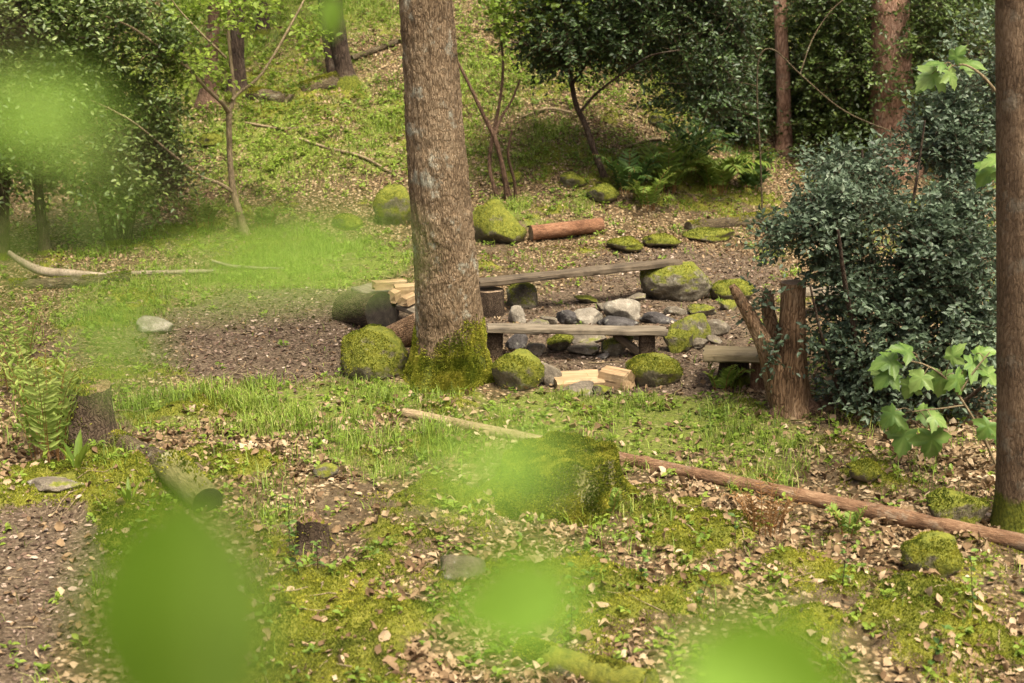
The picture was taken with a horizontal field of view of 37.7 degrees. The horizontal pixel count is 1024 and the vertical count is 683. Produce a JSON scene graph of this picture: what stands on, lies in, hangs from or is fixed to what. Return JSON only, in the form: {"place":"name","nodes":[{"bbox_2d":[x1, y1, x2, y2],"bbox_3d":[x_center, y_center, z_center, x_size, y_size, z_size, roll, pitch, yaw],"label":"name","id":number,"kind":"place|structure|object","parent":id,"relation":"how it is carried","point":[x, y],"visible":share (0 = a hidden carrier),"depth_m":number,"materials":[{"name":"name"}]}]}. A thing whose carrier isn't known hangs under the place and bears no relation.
{"place":"outdoors","nodes":[
{"label":"outdoors","id":0,"kind":"place"},
{"bbox_2d":[0,0,1023,682],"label":"ground","id":1,"kind":"structure","parent":0,"point":[852,634],"depth_m":13.24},
{"bbox_2d":[0,287,46,391],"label":"fern","id":2,"kind":"object","parent":1,"relation":"on","point":[20,332],"visible":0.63,"depth_m":13.36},
{"bbox_2d":[0,325,93,462],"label":"fern","id":3,"kind":"object","parent":1,"relation":"on","point":[46,418],"visible":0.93,"depth_m":11.74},
{"bbox_2d":[0,0,107,233],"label":"holly tree","id":4,"kind":"object","parent":1,"relation":"on","point":[39,8],"visible":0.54,"depth_m":18.05,"materials":[{"name":"green plant"}]},
{"bbox_2d":[26,476,83,491],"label":"flat stone","id":5,"kind":"object","parent":1,"relation":"on","point":[54,484],"visible":0.99,"depth_m":11.18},
{"bbox_2d":[22,259,106,276],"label":"fallen branch","id":6,"kind":"object","parent":1,"relation":"on","point":[41,270],"visible":0.52,"depth_m":17.94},
{"bbox_2d":[0,0,138,256],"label":"holly tree","id":7,"kind":"object","parent":1,"relation":"on","point":[39,44],"visible":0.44,"depth_m":18.44,"materials":[{"name":"green plant"}]},
{"bbox_2d":[12,270,131,288],"bbox_3d":[-5.195,-0.703,17.671,1.410,0.213,0.205,-5,42,-9],"label":"log","id":8,"kind":"object","parent":1,"relation":"on","point":[63,282],"visible":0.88,"depth_m":17.61,"materials":[{"name":"brown wood"}]},
{"bbox_2d":[57,429,90,468],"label":"strap fern","id":9,"kind":"object","parent":1,"relation":"on","point":[80,452],"visible":1,"depth_m":11.40,"materials":[{"name":"green plant"}]},
{"bbox_2d":[43,376,116,450],"bbox_3d":[-3.574,0.636,12.493,0.618,0.624,0.618,12,19,37],"label":"mossy stump","id":10,"kind":"object","parent":1,"relation":"on","point":[92,415],"visible":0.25,"depth_m":12.28,"materials":[{"name":"brown wood"}]},
{"bbox_2d":[34,0,217,246],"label":"holly tree","id":11,"kind":"object","parent":1,"relation":"on","point":[133,185],"visible":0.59,"depth_m":19.13,"materials":[{"name":"green plant"}]},
{"bbox_2d":[106,429,203,471],"bbox_3d":[-2.843,0.908,11.839,0.236,0.226,1.249,-12,18,-42],"label":"log","id":12,"kind":"object","parent":1,"relation":"on","point":[154,452],"visible":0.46,"depth_m":11.96,"materials":[{"name":"brown wood"}]},
{"bbox_2d":[137,315,172,333],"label":"flat stone","id":13,"kind":"object","parent":1,"relation":"on","point":[150,324],"visible":0.91,"depth_m":15.71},
{"bbox_2d":[153,447,222,501],"bbox_3d":[-2.388,1.043,11.094,0.300,0.282,0.693,-15,29,-32],"label":"log","id":14,"kind":"object","parent":1,"relation":"on","point":[173,465],"visible":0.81,"depth_m":11.12,"materials":[{"name":"plant"}]},
{"bbox_2d":[48,0,341,231],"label":"sapling","id":15,"kind":"object","parent":1,"relation":"on","point":[253,7],"visible":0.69,"depth_m":19.32,"materials":[{"name":"green plant"}]},
{"bbox_2d":[170,186,232,228],"bbox_3d":[-4.122,-1.795,20.079,0.913,0.574,0.681,0,16,0],"label":"fern","id":16,"kind":"object","parent":1,"relation":"on","point":[208,213],"visible":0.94,"depth_m":20.08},
{"bbox_2d":[194,0,220,109],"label":"slope tree","id":17,"kind":"object","parent":1,"relation":"on","point":[204,96],"visible":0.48,"depth_m":23.39,"materials":[{"name":"brown plant"}]},
{"bbox_2d":[198,132,222,145],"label":"stone","id":18,"kind":"object","parent":1,"relation":"on","point":[211,138],"visible":0.99,"depth_m":22.48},
{"bbox_2d":[224,0,247,100],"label":"slope tree","id":19,"kind":"object","parent":1,"relation":"on","point":[237,46],"visible":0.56,"depth_m":23.43,"materials":[{"name":"brown plant"}]},
{"bbox_2d":[253,1,269,36],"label":"slope tree","id":20,"kind":"object","parent":1,"relation":"on","point":[261,31],"visible":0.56,"depth_m":25.05,"materials":[{"name":"brown plant"}]},
{"bbox_2d":[231,202,296,225],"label":"fern","id":21,"kind":"object","parent":1,"relation":"on","point":[268,216],"visible":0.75,"depth_m":20.00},
{"bbox_2d":[245,85,294,103],"bbox_3d":[-3.781,-3.825,23.447,0.774,0.292,0.299,12,-8,18],"label":"log","id":22,"kind":"object","parent":1,"relation":"on","point":[280,95],"visible":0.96,"depth_m":23.36,"materials":[{"name":"brown wood"}]},
{"bbox_2d":[293,510,338,556],"bbox_3d":[-1.347,1.342,10.195,0.334,0.361,0.326,0,16,0],"label":"broken stump","id":23,"kind":"object","parent":1,"relation":"on","point":[311,525],"visible":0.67,"depth_m":10.09,"materials":[{"name":"brown wood"}]},
{"bbox_2d":[297,70,338,91],"bbox_3d":[-3.007,-4.074,23.776,0.823,0.370,0.352,-19,39,-23],"label":"log","id":24,"kind":"object","parent":1,"relation":"on","point":[331,79],"visible":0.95,"depth_m":23.64,"materials":[{"name":"brown wood"}]},
{"bbox_2d":[313,462,338,478],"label":"stone","id":25,"kind":"object","parent":1,"relation":"on","point":[325,469],"visible":0.96,"depth_m":11.55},
{"bbox_2d":[318,0,361,90],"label":"oak tree","id":26,"kind":"object","parent":1,"relation":"on","point":[340,60],"visible":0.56,"depth_m":23.71,"materials":[{"name":"brown plant"}]},
{"bbox_2d":[299,137,391,172],"bbox_3d":[-2.421,-2.753,22.088,1.715,0.401,0.160,10,18,31],"label":"fallen branch","id":27,"kind":"object","parent":1,"relation":"on","point":[351,153],"visible":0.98,"depth_m":22.08,"materials":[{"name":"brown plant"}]},
{"bbox_2d":[332,213,362,224],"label":"stone","id":28,"kind":"object","parent":1,"relation":"on","point":[347,218],"visible":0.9,"depth_m":20.16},
{"bbox_2d":[332,291,398,327],"bbox_3d":[-1.569,-0.317,16.028,0.438,0.424,0.710,-42,24,-27],"label":"log block","id":29,"kind":"object","parent":1,"relation":"on","point":[363,310],"depth_m":15.79,"materials":[{"name":"brown wood"}]},
{"bbox_2d":[351,283,414,314],"bbox_3d":[-1.242,-0.442,16.072,1.167,0.062,0.323,21,25,41],"label":"bench plank","id":30,"kind":"object","parent":29,"relation":"on","point":[367,288],"visible":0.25,"depth_m":16.24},
{"bbox_2d":[372,278,406,289],"bbox_3d":[-1.325,-0.620,16.179,0.380,0.103,0.104,-4,16,-14],"label":"firewood","id":31,"kind":"object","parent":30,"relation":"on","point":[387,284],"visible":0.83,"depth_m":16.13,"materials":[{"name":"brown wood"}]},
{"bbox_2d":[340,323,408,380],"bbox_3d":[-1.326,0.143,14.168,0.624,0.589,0.631,14,21,42],"label":"boulder","id":32,"kind":"object","parent":1,"relation":"on","point":[373,349],"visible":0.98,"depth_m":13.97,"materials":[{"name":"plant"}]},
{"bbox_2d":[351,37,401,60],"bbox_3d":[-2.137,-4.861,24.732,1.239,0.116,0.111,-29,73,-30],"label":"log","id":33,"kind":"object","parent":1,"relation":"on","point":[357,56],"visible":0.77,"depth_m":24.63,"materials":[{"name":"brown wood"}]},
{"bbox_2d":[373,183,410,224],"bbox_3d":[-1.602,-1.812,20.387,0.579,0.668,0.462,0,16,0],"label":"boulder","id":34,"kind":"object","parent":1,"relation":"on","point":[391,204],"visible":0.94,"depth_m":20.22,"materials":[{"name":"plant"}]},
{"bbox_2d":[386,313,414,346],"bbox_3d":[-1.088,-0.088,15.219,0.400,0.300,0.291,-29,-23,15],"label":"log block","id":35,"kind":"object","parent":1,"relation":"on","point":[403,328],"depth_m":15.09,"materials":[{"name":"brown wood"}]},
{"bbox_2d":[0,0,852,682],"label":"beech sapling","id":36,"kind":"object","parent":1,"relation":"on","point":[178,586],"visible":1,"depth_m":0.46,"materials":[{"name":"green plant"}]},
{"bbox_2d":[399,0,494,393],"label":"oak tree","id":37,"kind":"object","parent":1,"relation":"on","point":[449,342],"visible":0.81,"depth_m":13.44,"materials":[{"name":"brown plant"}]},
{"bbox_2d":[439,554,477,581],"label":"stone","id":38,"kind":"object","parent":1,"relation":"on","point":[456,565],"visible":0.57,"depth_m":9.62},
{"bbox_2d":[480,286,503,317],"bbox_3d":[-0.247,-0.403,16.368,0.334,0.346,0.332,1,16,4],"label":"log block","id":39,"kind":"object","parent":1,"relation":"on","point":[492,298],"depth_m":16.23,"materials":[{"name":"brown wood"}]},
{"bbox_2d":[473,198,526,242],"bbox_3d":[-0.170,-1.527,19.803,0.610,0.747,0.636,-13,20,-39],"label":"boulder","id":40,"kind":"object","parent":1,"relation":"on","point":[495,220],"visible":0.92,"depth_m":19.66,"materials":[{"name":"plant"}]},
{"bbox_2d":[0,1,1007,682],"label":"twig litter","id":41,"kind":"object","parent":1,"relation":"on","point":[478,389],"visible":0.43,"depth_m":13.44,"materials":[{"name":"brown plant"}]},
{"bbox_2d":[0,155,1017,681],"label":"path debris","id":42,"kind":"object","parent":1,"relation":"on","point":[232,369],"visible":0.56,"depth_m":15.06,"materials":[{"name":"brown plant"}]},
{"bbox_2d":[0,0,1019,682],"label":"grass","id":43,"kind":"structure","parent":1,"relation":"on","point":[254,388],"depth_m":13.18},
{"bbox_2d":[0,0,1023,682],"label":"leaf litter","id":44,"kind":"object","parent":1,"relation":"on","point":[454,668],"visible":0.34,"depth_m":11.48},
{"bbox_2d":[0,20,1023,682],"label":"ground moss","id":45,"kind":"object","parent":1,"relation":"on","point":[610,598],"visible":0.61,"depth_m":9.80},
{"bbox_2d":[0,0,1023,682],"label":"undergrowth","id":46,"kind":"object","parent":1,"relation":"on","point":[42,668],"visible":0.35,"depth_m":13.80,"materials":[{"name":"green plant"}]},
{"bbox_2d":[505,334,527,348],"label":"ring stone","id":47,"kind":"object","parent":1,"relation":"on","point":[516,341],"visible":0.77,"depth_m":15.00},
{"bbox_2d":[508,305,525,322],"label":"ring stone","id":48,"kind":"object","parent":1,"relation":"on","point":[516,313],"visible":0.81,"depth_m":16.00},
{"bbox_2d":[491,348,544,390],"bbox_3d":[0.067,0.288,13.855,0.494,0.431,0.446,-10,18,-32],"label":"boulder","id":49,"kind":"object","parent":1,"relation":"on","point":[519,369],"visible":0.99,"depth_m":13.71,"materials":[{"name":"plant"}]},
{"bbox_2d":[506,282,537,308],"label":"boulder","id":50,"kind":"object","parent":1,"relation":"on","point":[524,295],"visible":0.91,"depth_m":16.61,"materials":[{"name":"stone"}]},
{"bbox_2d":[456,0,604,200],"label":"sapling","id":51,"kind":"object","parent":1,"relation":"on","point":[496,11],"visible":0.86,"depth_m":20.53,"materials":[{"name":"green plant"}]},
{"bbox_2d":[542,362,561,386],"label":"ring stone","id":52,"kind":"object","parent":1,"relation":"on","point":[551,372],"visible":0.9,"depth_m":13.82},
{"bbox_2d":[546,334,573,350],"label":"ring stone","id":53,"kind":"object","parent":1,"relation":"on","point":[557,342],"visible":0.78,"depth_m":14.90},
{"bbox_2d":[491,430,640,526],"bbox_3d":[0.379,1.020,11.077,1.273,0.561,1.151,0,16,0],"label":"mossy stump","id":54,"kind":"object","parent":1,"relation":"on","point":[594,468],"visible":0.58,"depth_m":10.72,"materials":[{"name":"green plant"}]},
{"bbox_2d":[528,218,604,240],"bbox_3d":[0.727,-1.493,19.910,1.009,0.206,0.210,-8,-2,-15],"label":"red log","id":55,"kind":"object","parent":1,"relation":"on","point":[559,229],"visible":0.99,"depth_m":19.83,"materials":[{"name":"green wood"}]},
{"bbox_2d":[556,310,576,323],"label":"ring stone","id":56,"kind":"object","parent":1,"relation":"on","point":[566,316],"visible":0.86,"depth_m":15.96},
{"bbox_2d":[559,171,587,187],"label":"stone","id":57,"kind":"object","parent":1,"relation":"on","point":[570,178],"visible":1,"depth_m":21.25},
{"bbox_2d":[486,323,667,357],"bbox_3d":[0.631,0.038,14.695,1.776,0.428,0.290,0,16,0],"label":"bench","id":58,"kind":"object","parent":1,"relation":"on","point":[646,334],"visible":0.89,"depth_m":14.61,"materials":[{"name":"brown wood"}]},
{"bbox_2d":[563,380,593,394],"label":"ring stone","id":59,"kind":"object","parent":1,"relation":"on","point":[583,384],"visible":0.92,"depth_m":13.59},
{"bbox_2d":[554,369,604,389],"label":"firewood","id":60,"kind":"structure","parent":1,"relation":"on","point":[569,377],"depth_m":13.80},
{"bbox_2d":[566,341,600,355],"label":"ring stone","id":61,"kind":"object","parent":1,"relation":"on","point":[590,348],"visible":1,"depth_m":14.84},
{"bbox_2d":[512,646,658,682],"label":"boulder","id":62,"kind":"object","parent":1,"relation":"on","point":[560,660],"visible":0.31,"depth_m":8.44,"materials":[{"name":"plant"}]},
{"bbox_2d":[574,307,602,324],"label":"ring stone","id":63,"kind":"object","parent":1,"relation":"on","point":[588,315],"visible":0.85,"depth_m":16.01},
{"bbox_2d":[572,335,606,343],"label":"ring stone","id":64,"kind":"object","parent":1,"relation":"on","point":[577,339],"visible":0.55,"depth_m":15.20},
{"bbox_2d":[586,183,619,201],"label":"stone","id":65,"kind":"object","parent":1,"relation":"on","point":[606,192],"visible":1,"depth_m":20.90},
{"bbox_2d":[590,487,622,512],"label":"fern","id":66,"kind":"object","parent":1,"relation":"on","point":[614,501],"visible":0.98,"depth_m":10.70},
{"bbox_2d":[598,365,635,390],"bbox_3d":[0.960,0.332,13.798,0.307,0.189,0.201,11,19,34],"label":"firewood","id":67,"kind":"object","parent":1,"relation":"on","point":[617,378],"visible":0.91,"depth_m":13.72,"materials":[{"name":"brown wood"}]},
{"bbox_2d":[601,336,633,355],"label":"ring stone","id":68,"kind":"object","parent":1,"relation":"on","point":[612,346],"visible":0.73,"depth_m":14.75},
{"bbox_2d":[598,316,638,325],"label":"ring stone","id":69,"kind":"object","parent":1,"relation":"on","point":[613,320],"visible":0.78,"depth_m":15.86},
{"bbox_2d":[602,299,640,320],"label":"ring stone","id":70,"kind":"object","parent":1,"relation":"on","point":[629,308],"visible":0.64,"depth_m":16.07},
{"bbox_2d":[606,236,643,251],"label":"boulder","id":71,"kind":"object","parent":1,"relation":"on","point":[628,244],"visible":1,"depth_m":19.18,"materials":[{"name":"plant"}]},
{"bbox_2d":[592,147,668,197],"bbox_3d":[1.730,-2.377,21.148,0.924,0.681,1.082,10,18,31],"label":"fern","id":72,"kind":"object","parent":1,"relation":"on","point":[623,173],"visible":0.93,"depth_m":21.06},
{"bbox_2d":[481,0,791,184],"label":"holly tree","id":73,"kind":"object","parent":1,"relation":"on","point":[606,35],"visible":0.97,"depth_m":20.55,"materials":[{"name":"green plant"}]},
{"bbox_2d":[625,166,677,210],"bbox_3d":[1.938,-2.119,20.848,0.718,0.616,0.878,-5,16,-18],"label":"fern","id":74,"kind":"object","parent":1,"relation":"on","point":[648,195],"visible":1,"depth_m":20.79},
{"bbox_2d":[625,352,683,386],"bbox_3d":[1.321,0.270,13.935,0.549,0.351,0.492,0,16,0],"label":"boulder","id":75,"kind":"object","parent":1,"relation":"on","point":[652,369],"visible":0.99,"depth_m":13.78,"materials":[{"name":"plant"}]},
{"bbox_2d":[640,311,676,323],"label":"ring stone","id":76,"kind":"object","parent":1,"relation":"on","point":[655,317],"visible":0.98,"depth_m":15.92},
{"bbox_2d":[642,233,680,246],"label":"boulder","id":77,"kind":"object","parent":1,"relation":"on","point":[660,240],"visible":1,"depth_m":19.47,"materials":[{"name":"plant"}]},
{"bbox_2d":[620,129,719,193],"bbox_3d":[2.305,-2.609,21.604,1.482,0.936,1.141,0,16,0],"label":"fern","id":78,"kind":"object","parent":1,"relation":"on","point":[677,163],"visible":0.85,"depth_m":21.54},
{"bbox_2d":[639,260,712,301],"bbox_3d":[1.862,-0.664,17.129,0.847,0.543,0.680,0,16,0],"label":"boulder","id":79,"kind":"object","parent":1,"relation":"on","point":[688,281],"visible":0.84,"depth_m":16.88,"materials":[{"name":"stone"}]},
{"bbox_2d":[479,258,682,286],"bbox_3d":[0.746,-0.770,16.686,2.466,0.072,0.264,-7,14,-20],"label":"bench plank","id":80,"kind":"object","parent":79,"relation":"on","point":[502,280],"visible":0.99,"depth_m":16.61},
{"bbox_2d":[663,328,692,352],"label":"ring stone","id":81,"kind":"object","parent":1,"relation":"on","point":[676,340],"visible":0.9,"depth_m":14.86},
{"bbox_2d":[669,313,710,338],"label":"ring stone","id":82,"kind":"object","parent":1,"relation":"on","point":[697,325],"visible":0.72,"depth_m":15.17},
{"bbox_2d":[647,113,740,172],"bbox_3d":[2.691,-2.939,22.264,1.415,0.861,1.271,0,16,0],"label":"fern","id":83,"kind":"object","parent":1,"relation":"on","point":[690,138],"visible":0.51,"depth_m":22.33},
{"bbox_2d":[687,303,716,315],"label":"ring stone","id":84,"kind":"object","parent":1,"relation":"on","point":[705,309],"visible":0.96,"depth_m":16.18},
{"bbox_2d":[682,226,734,241],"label":"boulder","id":85,"kind":"object","parent":1,"relation":"on","point":[709,234],"visible":1,"depth_m":19.95,"materials":[{"name":"plant"}]},
{"bbox_2d":[401,408,1023,551],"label":"long pole","id":86,"kind":"object","parent":1,"relation":"on","point":[907,518],"visible":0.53,"depth_m":10.93,"materials":[{"name":"brown wood"}]},
{"bbox_2d":[707,319,730,335],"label":"ring stone","id":87,"kind":"object","parent":1,"relation":"on","point":[718,327],"visible":0.64,"depth_m":15.41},
{"bbox_2d":[612,0,830,128],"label":"holly tree","id":88,"kind":"object","parent":1,"relation":"on","point":[767,29],"visible":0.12,"depth_m":24.71,"materials":[{"name":"green plant"}]},
{"bbox_2d":[671,141,778,194],"bbox_3d":[3.014,-2.526,21.871,1.356,0.791,1.273,-13,20,-39],"label":"fern","id":89,"kind":"object","parent":1,"relation":"on","point":[727,170],"visible":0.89,"depth_m":21.78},
{"bbox_2d":[702,362,754,391],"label":"fern","id":90,"kind":"object","parent":1,"relation":"on","point":[726,379],"visible":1,"depth_m":13.57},
{"bbox_2d":[684,209,775,230],"bbox_3d":[3.031,-1.657,20.809,1.555,0.232,0.242,-10,-3,-34],"label":"log","id":91,"kind":"object","parent":1,"relation":"on","point":[731,221],"visible":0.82,"depth_m":20.69,"materials":[{"name":"brown wood"}]},
{"bbox_2d":[710,278,755,299],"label":"boulder","id":92,"kind":"object","parent":1,"relation":"on","point":[720,289],"visible":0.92,"depth_m":16.95,"materials":[{"name":"plant"}]},
{"bbox_2d":[716,362,749,387],"bbox_3d":[2.043,0.328,13.859,0.361,0.340,0.336,0,16,0],"label":"stump","id":93,"kind":"object","parent":1,"relation":"on","point":[742,380],"visible":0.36,"depth_m":13.72,"materials":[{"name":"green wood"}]},
{"bbox_2d":[702,345,759,362],"bbox_3d":[2.060,0.116,13.792,0.614,0.083,0.559,1,9,10],"label":"bench plank","id":94,"kind":"object","parent":93,"relation":"on","point":[716,354],"visible":0.78,"depth_m":13.57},
{"bbox_2d":[693,2,782,155],"bbox_3d":[3.565,-4.096,23.915,1.466,2.643,1.688,0,16,0],"label":"holly tree","id":95,"kind":"object","parent":1,"relation":"on","point":[738,124],"visible":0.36,"depth_m":23.73,"materials":[{"name":"green plant"}]},
{"bbox_2d":[750,363,764,390],"bbox_3d":[2.244,0.330,13.665,0.150,0.323,0.147,6,13,27],"label":"log block","id":96,"kind":"object","parent":1,"relation":"on","point":[759,383],"depth_m":13.61,"materials":[{"name":"brown wood"}]},
{"bbox_2d":[732,149,784,189],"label":"fern","id":97,"kind":"object","parent":1,"relation":"on","point":[751,179],"visible":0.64,"depth_m":22.25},
{"bbox_2d":[719,466,811,536],"bbox_3d":[1.745,1.117,10.389,0.610,0.399,0.457,0,16,0],"label":"dead bracken","id":98,"kind":"object","parent":1,"relation":"on","point":[770,515],"visible":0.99,"depth_m":10.37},
{"bbox_2d":[729,279,822,418],"bbox_3d":[2.290,0.117,12.979,0.859,1.326,0.440,3,16,9],"label":"broken stump","id":99,"kind":"object","parent":1,"relation":"on","point":[790,392],"visible":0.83,"depth_m":12.84,"materials":[{"name":"brown wood"}]},
{"bbox_2d":[773,0,793,153],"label":"pine tree","id":100,"kind":"object","parent":1,"relation":"on","point":[783,97],"visible":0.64,"depth_m":23.89,"materials":[{"name":"brown plant"}]},
{"bbox_2d":[662,0,986,209],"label":"sapling","id":101,"kind":"object","parent":1,"relation":"on","point":[799,73],"visible":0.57,"depth_m":20.84,"materials":[{"name":"brown plant"}]},
{"bbox_2d":[771,0,898,171],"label":"holly tree","id":102,"kind":"object","parent":1,"relation":"on","point":[829,45],"visible":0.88,"depth_m":23.32,"materials":[{"name":"green plant"}]},
{"bbox_2d":[824,502,866,537],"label":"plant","id":103,"kind":"object","parent":1,"relation":"on","point":[854,520],"visible":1,"depth_m":10.33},
{"bbox_2d":[726,0,996,431],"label":"holly bush","id":104,"kind":"object","parent":1,"relation":"on","point":[906,295],"visible":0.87,"depth_m":12.58,"materials":[{"name":"green plant"}]},
{"bbox_2d":[846,458,882,482],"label":"stone","id":105,"kind":"object","parent":1,"relation":"on","point":[867,470],"visible":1,"depth_m":11.29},
{"bbox_2d":[790,0,994,108],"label":"holly tree","id":106,"kind":"object","parent":1,"relation":"on","point":[925,36],"depth_m":24.48,"materials":[{"name":"green plant"}]},
{"bbox_2d":[867,0,923,179],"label":"pine tree","id":107,"kind":"object","parent":1,"relation":"on","point":[891,24],"visible":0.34,"depth_m":23.06,"materials":[{"name":"brown plant"}]},
{"bbox_2d":[841,0,995,179],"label":"holly tree","id":108,"kind":"object","parent":1,"relation":"on","point":[920,16],"visible":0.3,"depth_m":22.87,"materials":[{"name":"green plant"}]},
{"bbox_2d":[899,530,963,577],"bbox_3d":[2.719,1.399,9.735,0.431,0.326,0.344,0,16,0],"label":"stone","id":109,"kind":"object","parent":1,"relation":"on","point":[940,553],"visible":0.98,"depth_m":9.63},
{"bbox_2d":[868,342,995,468],"bbox_3d":[3.291,0.526,11.544,1.191,1.138,0.446,0,16,0],"label":"sycamore sapling","id":110,"kind":"object","parent":1,"relation":"on","point":[885,367],"visible":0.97,"depth_m":11.47,"materials":[{"name":"green plant"}]},
{"bbox_2d":[913,45,995,188],"bbox_3d":[3.728,-0.585,11.883,1.265,3.472,0.406,3,16,12],"label":"sycamore sapling","id":111,"kind":"object","parent":1,"relation":"on","point":[930,76],"visible":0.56,"depth_m":11.54,"materials":[{"name":"green plant"}]},
{"bbox_2d":[925,486,990,523],"bbox_3d":[3.148,1.209,10.605,0.457,0.339,0.326,0,16,0],"label":"stone","id":112,"kind":"object","parent":1,"relation":"on","point":[945,502],"visible":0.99,"depth_m":10.50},
{"bbox_2d":[989,0,1023,533],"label":"tall tree","id":113,"kind":"object","parent":1,"relation":"on","point":[1007,512],"visible":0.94,"depth_m":9.98,"materials":[{"name":"brown plant"}]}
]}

